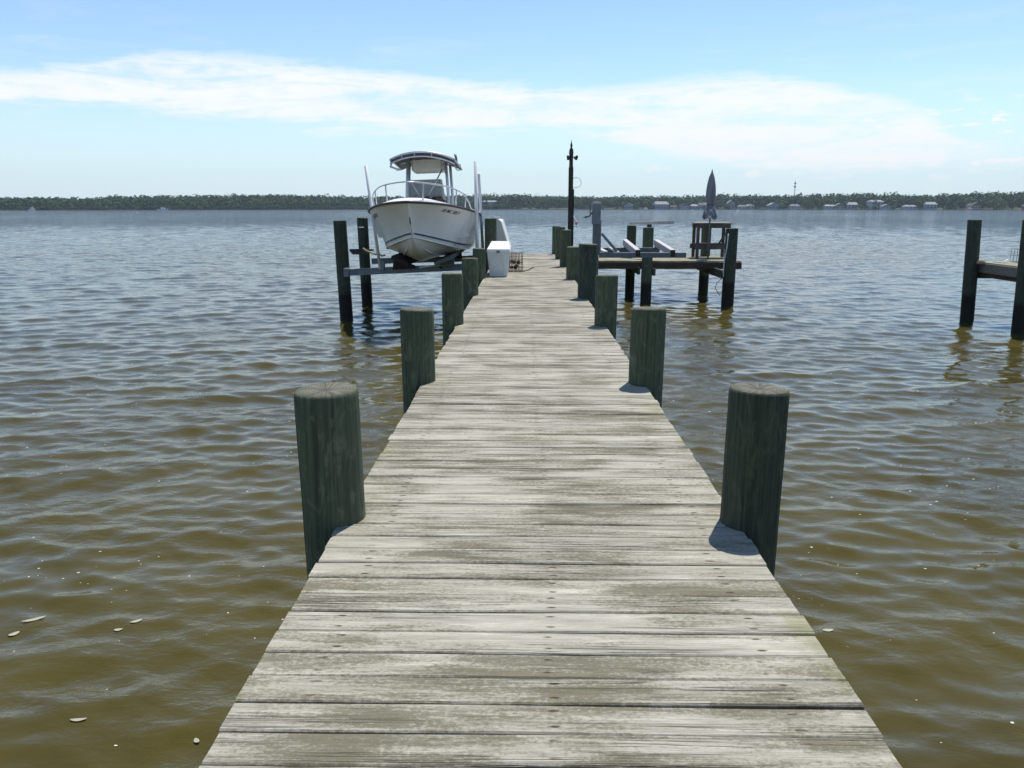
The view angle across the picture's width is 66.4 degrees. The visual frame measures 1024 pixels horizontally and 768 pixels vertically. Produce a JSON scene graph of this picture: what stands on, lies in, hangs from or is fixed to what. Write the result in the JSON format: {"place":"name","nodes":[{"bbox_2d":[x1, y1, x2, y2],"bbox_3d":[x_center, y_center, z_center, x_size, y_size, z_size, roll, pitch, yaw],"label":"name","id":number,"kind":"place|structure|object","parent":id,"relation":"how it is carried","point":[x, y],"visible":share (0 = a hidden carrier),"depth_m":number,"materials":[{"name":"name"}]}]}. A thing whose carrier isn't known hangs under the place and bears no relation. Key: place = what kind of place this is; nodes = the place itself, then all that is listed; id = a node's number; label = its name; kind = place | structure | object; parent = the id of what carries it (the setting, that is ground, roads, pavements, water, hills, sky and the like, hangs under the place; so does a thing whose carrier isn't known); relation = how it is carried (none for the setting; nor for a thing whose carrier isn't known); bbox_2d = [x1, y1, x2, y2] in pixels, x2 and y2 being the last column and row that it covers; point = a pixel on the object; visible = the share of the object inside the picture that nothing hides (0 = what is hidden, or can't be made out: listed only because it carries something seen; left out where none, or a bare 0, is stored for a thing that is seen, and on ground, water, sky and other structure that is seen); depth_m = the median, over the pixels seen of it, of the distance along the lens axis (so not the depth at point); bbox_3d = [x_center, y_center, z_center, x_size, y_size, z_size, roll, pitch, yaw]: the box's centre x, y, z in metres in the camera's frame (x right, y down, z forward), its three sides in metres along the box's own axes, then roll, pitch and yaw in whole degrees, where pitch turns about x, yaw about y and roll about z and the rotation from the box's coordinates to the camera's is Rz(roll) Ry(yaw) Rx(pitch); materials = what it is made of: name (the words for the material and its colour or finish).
{"place":"outdoors","nodes":[
{"label":"outdoors","id":0,"kind":"place"},
{"bbox_2d":[1,205,1021,209],"bbox_3d":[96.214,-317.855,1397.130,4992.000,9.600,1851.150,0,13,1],"label":"shore","id":1,"kind":"structure","parent":0,"point":[689,208],"depth_m":831.54,"materials":[{"name":"green plant"}]},
{"bbox_2d":[252,199,264,207],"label":"shore tree","id":2,"kind":"object","parent":1,"relation":"on","point":[257,202],"visible":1,"depth_m":739.38,"materials":[{"name":"green plant"}]},
{"bbox_2d":[482,200,496,205],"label":"shore house","id":3,"kind":"structure","parent":1,"relation":"on","point":[490,201],"depth_m":834.45,"materials":[{"name":"grey"}]},
{"bbox_2d":[0,190,1023,209],"bbox_3d":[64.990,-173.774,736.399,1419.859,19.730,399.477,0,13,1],"label":"woods","id":4,"kind":"object","parent":1,"relation":"on","point":[505,201],"visible":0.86,"depth_m":768.17,"materials":[{"name":"green plant"}]},
{"bbox_2d":[583,196,591,208],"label":"shore tree","id":5,"kind":"object","parent":1,"relation":"on","point":[585,203],"visible":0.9,"depth_m":837.52,"materials":[{"name":"green plant"}]},
{"bbox_2d":[624,203,632,208],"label":"shore house","id":6,"kind":"structure","parent":1,"relation":"on","point":[628,206],"depth_m":831.18,"materials":[{"name":"grey"}]},
{"bbox_2d":[653,201,668,208],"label":"shore house","id":7,"kind":"structure","parent":1,"relation":"on","point":[661,204],"depth_m":833.73,"materials":[{"name":"grey"}]},
{"bbox_2d":[679,203,688,208],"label":"shore house","id":8,"kind":"structure","parent":1,"relation":"on","point":[684,206],"depth_m":833.65,"materials":[{"name":"white"}]},
{"bbox_2d":[690,204,697,208],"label":"shore house","id":9,"kind":"structure","parent":1,"relation":"on","point":[693,206],"depth_m":830.96,"materials":[{"name":"grey"}]},
{"bbox_2d":[697,203,706,208],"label":"shore house","id":10,"kind":"structure","parent":1,"relation":"on","point":[700,205],"depth_m":830.43,"materials":[{"name":"white"}]},
{"bbox_2d":[726,200,734,208],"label":"shore house","id":11,"kind":"structure","parent":1,"relation":"on","point":[731,203],"depth_m":822.45,"materials":[{"name":"grey"}]},
{"bbox_2d":[737,205,745,209],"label":"shore house","id":12,"kind":"structure","parent":1,"relation":"on","point":[740,207],"depth_m":814.96,"materials":[{"name":"white"}]},
{"bbox_2d":[745,204,754,209],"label":"shore house","id":13,"kind":"structure","parent":1,"relation":"on","point":[750,206],"depth_m":814.25,"materials":[{"name":"beige"}]},
{"bbox_2d":[754,197,768,208],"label":"shore tree","id":14,"kind":"object","parent":1,"relation":"on","point":[758,199],"visible":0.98,"depth_m":817.04,"materials":[{"name":"green plant"}]},
{"bbox_2d":[766,203,778,209],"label":"shore house","id":15,"kind":"structure","parent":1,"relation":"on","point":[771,206],"depth_m":806.81,"materials":[{"name":"grey"}]},
{"bbox_2d":[786,197,800,204],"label":"shore tree","id":16,"kind":"object","parent":1,"relation":"on","point":[795,199],"visible":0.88,"depth_m":805.91,"materials":[{"name":"green plant"}]},
{"bbox_2d":[788,204,799,209],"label":"shore house","id":17,"kind":"structure","parent":1,"relation":"on","point":[794,206],"depth_m":798.21,"materials":[{"name":"white"}]},
{"bbox_2d":[803,200,812,205],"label":"shore tree","id":18,"kind":"object","parent":1,"relation":"on","point":[808,203],"visible":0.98,"depth_m":800.08,"materials":[{"name":"green plant"}]},
{"bbox_2d":[818,197,834,206],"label":"shore tree","id":19,"kind":"object","parent":1,"relation":"on","point":[825,200],"visible":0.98,"depth_m":788.98,"materials":[{"name":"green plant"}]},
{"bbox_2d":[822,205,833,209],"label":"shore house","id":20,"kind":"structure","parent":1,"relation":"on","point":[828,207],"depth_m":782.32,"materials":[{"name":"white"}]},
{"bbox_2d":[834,203,843,209],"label":"shore house","id":21,"kind":"structure","parent":1,"relation":"on","point":[838,206],"depth_m":776.23,"materials":[{"name":"beige"}]},
{"bbox_2d":[846,202,857,208],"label":"shore house","id":22,"kind":"structure","parent":1,"relation":"on","point":[849,205],"depth_m":769.44,"materials":[{"name":"grey"}]},
{"bbox_2d":[866,200,883,207],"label":"shore house","id":23,"kind":"structure","parent":1,"relation":"on","point":[869,203],"depth_m":757.86,"materials":[{"name":"white"}]},
{"bbox_2d":[879,204,892,209],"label":"shore house","id":24,"kind":"structure","parent":1,"relation":"on","point":[886,207],"depth_m":742.56,"materials":[{"name":"white"}]},
{"bbox_2d":[900,198,912,206],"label":"shore tree","id":25,"kind":"object","parent":1,"relation":"on","point":[908,201],"visible":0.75,"depth_m":734.13,"materials":[{"name":"green plant"}]},
{"bbox_2d":[901,205,915,209],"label":"shore house","id":26,"kind":"structure","parent":1,"relation":"on","point":[906,207],"depth_m":725.72,"materials":[{"name":"white"}]},
{"bbox_2d":[923,202,936,209],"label":"shore house","id":27,"kind":"structure","parent":1,"relation":"on","point":[930,206],"depth_m":714.06,"materials":[{"name":"grey"}]},
{"bbox_2d":[965,202,981,209],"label":"shore house","id":28,"kind":"structure","parent":1,"relation":"on","point":[974,206],"depth_m":697.14,"materials":[{"name":"beige"}]},
{"bbox_2d":[987,198,1007,208],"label":"shore tree","id":29,"kind":"object","parent":1,"relation":"on","point":[1000,205],"visible":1,"depth_m":689.53,"materials":[{"name":"green plant"}]},
{"bbox_2d":[0,209,1023,767],"bbox_3d":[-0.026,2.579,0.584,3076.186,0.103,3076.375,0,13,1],"label":"water","id":30,"kind":"structure","parent":0,"point":[850,331],"depth_m":9.32,"materials":[{"name":"brown liquid"}]},
{"bbox_2d":[23,616,44,621],"bbox_3d":[-3.143,1.544,5.141,0.140,0.006,0.035,-7,15,-30],"label":"floating leaf","id":31,"kind":"object","parent":30,"relation":"on","point":[33,619],"visible":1,"depth_m":5.14,"materials":[{"name":"white plant"}]},
{"bbox_2d":[70,718,85,720],"bbox_3d":[-2.286,1.765,4.121,0.085,0.006,0.024,-2,13,-7],"label":"floating leaf","id":32,"kind":"object","parent":30,"relation":"on","point":[77,719],"visible":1,"depth_m":4.12,"materials":[{"name":"white plant"}]},
{"bbox_2d":[333,161,496,320],"bbox_3d":[-2.386,-2.850,19.905,4.015,5.271,4.000,0,13,1],"label":"lift","id":33,"kind":"object","parent":30,"relation":"in","point":[400,262],"visible":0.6,"depth_m":18.52,"materials":[{"name":"metal"}]},
{"bbox_2d":[362,248,385,256],"bbox_3d":[-3.569,-3.473,20.604,0.212,0.204,1.172,-10,16,-38],"label":"rope","id":34,"kind":"object","parent":33,"relation":"attached to","point":[372,252],"visible":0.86,"depth_m":20.89,"materials":[{"name":"beige fabric"}]},
{"bbox_2d":[368,151,482,260],"bbox_3d":[-2.133,-4.334,19.463,2.718,2.760,7.355,0,13,0],"label":"motorboat","id":35,"kind":"object","parent":33,"relation":"on","point":[422,220],"visible":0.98,"depth_m":17.63,"materials":[{"name":"plastic"}]},
{"bbox_2d":[13,341,1013,745],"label":"foam flecks","id":36,"kind":"object","parent":30,"relation":"on","point":[381,417],"visible":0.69,"depth_m":7.12,"materials":[{"name":"white liquid"}]},
{"bbox_2d":[199,226,901,767],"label":"pier","id":37,"kind":"structure","parent":30,"relation":"in","point":[533,540],"depth_m":3.27,"materials":[{"name":"grey wood"}]},
{"bbox_2d":[486,241,510,275],"bbox_3d":[-0.289,-2.848,17.731,0.519,0.719,1.304,0,13,1],"label":"dock box","id":38,"kind":"object","parent":37,"relation":"on","point":[498,253],"visible":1,"depth_m":17.18,"materials":[{"name":"white paint"}]},
{"bbox_2d":[492,217,511,265],"bbox_3d":[-0.281,-3.895,21.202,0.515,1.228,2.738,0,13,1],"label":"storage locker","id":39,"kind":"object","parent":37,"relation":"on","point":[502,233],"visible":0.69,"depth_m":19.88,"materials":[{"name":"white paint"}]},
{"bbox_2d":[508,252,522,271],"bbox_3d":[0.086,-2.914,18.668,0.352,0.435,0.352,0,13,1],"label":"crab trap","id":40,"kind":"object","parent":37,"relation":"on","point":[514,261],"visible":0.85,"depth_m":18.52,"materials":[{"name":"metal"}]},
{"bbox_2d":[567,140,581,245],"bbox_3d":[1.605,-3.492,20.681,0.405,5.680,0.208,0,13,1],"label":"lamp post","id":41,"kind":"object","parent":30,"relation":"in","point":[570,157],"visible":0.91,"depth_m":20.34,"materials":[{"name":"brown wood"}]},
{"bbox_2d":[598,225,741,305],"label":"side platform","id":42,"kind":"structure","parent":30,"relation":"in","point":[703,265],"depth_m":22.17,"materials":[{"name":"brown wood"}]},
{"bbox_2d":[585,202,685,274],"bbox_3d":[2.711,-2.215,18.368,2.237,4.010,2.216,0,13,1],"label":"watercraft lift","id":43,"kind":"object","parent":42,"relation":"on","point":[629,250],"visible":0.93,"depth_m":17.13,"materials":[{"name":"metal"}]},
{"bbox_2d":[629,221,673,226],"bbox_3d":[3.805,-4.608,22.458,0.549,0.182,2.096,-6,14,-23],"label":"loose board","id":44,"kind":"object","parent":42,"relation":"on","point":[649,223],"visible":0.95,"depth_m":22.29,"materials":[{"name":"grey wood"}]},
{"bbox_2d":[702,169,716,258],"bbox_3d":[5.719,-4.897,22.599,0.413,2.550,0.422,-4,13,-19],"label":"closed umbrella","id":45,"kind":"object","parent":42,"relation":"on","point":[709,212],"visible":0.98,"depth_m":22.45,"materials":[{"name":"fabric"}]},
{"bbox_2d":[690,222,732,257],"bbox_3d":[5.908,-4.286,23.282,1.060,1.040,0.740,0,13,1],"label":"work table","id":46,"kind":"object","parent":42,"relation":"on","point":[697,246],"visible":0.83,"depth_m":22.98,"materials":[{"name":"brown wood"}]},
{"bbox_2d":[723,234,728,276],"bbox_3d":[5.759,-3.463,21.075,0.106,1.152,0.028,-1,13,-6],"label":"hose","id":47,"kind":"object","parent":42,"relation":"hanging from","point":[725,255],"visible":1,"depth_m":21.06,"materials":[{"name":"white plastic"}]},
{"bbox_2d":[960,220,1023,333],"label":"neighbour dock","id":48,"kind":"object","parent":30,"relation":"in","point":[975,267],"visible":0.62,"depth_m":18.11,"materials":[{"name":"brown wood"}]},
{"bbox_2d":[1010,248,1018,262],"bbox_3d":[11.927,-2.950,17.994,0.609,0.307,0.509,0,13,1],"label":"crab trap","id":49,"kind":"object","parent":48,"relation":"on","point":[1014,255],"visible":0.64,"depth_m":18.21,"materials":[{"name":"grey metal"}]},
{"bbox_2d":[0,0,1023,198],"label":"sky","id":50,"kind":"structure","parent":0,"point":[104,98],"materials":[{"name":"blue"}]},
{"bbox_2d":[122,209,1023,209],"bbox_3d":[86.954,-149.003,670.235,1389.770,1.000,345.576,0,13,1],"label":"shore edge","id":51,"kind":"object","parent":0,"point":[716,209],"visible":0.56,"depth_m":739.77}
]}

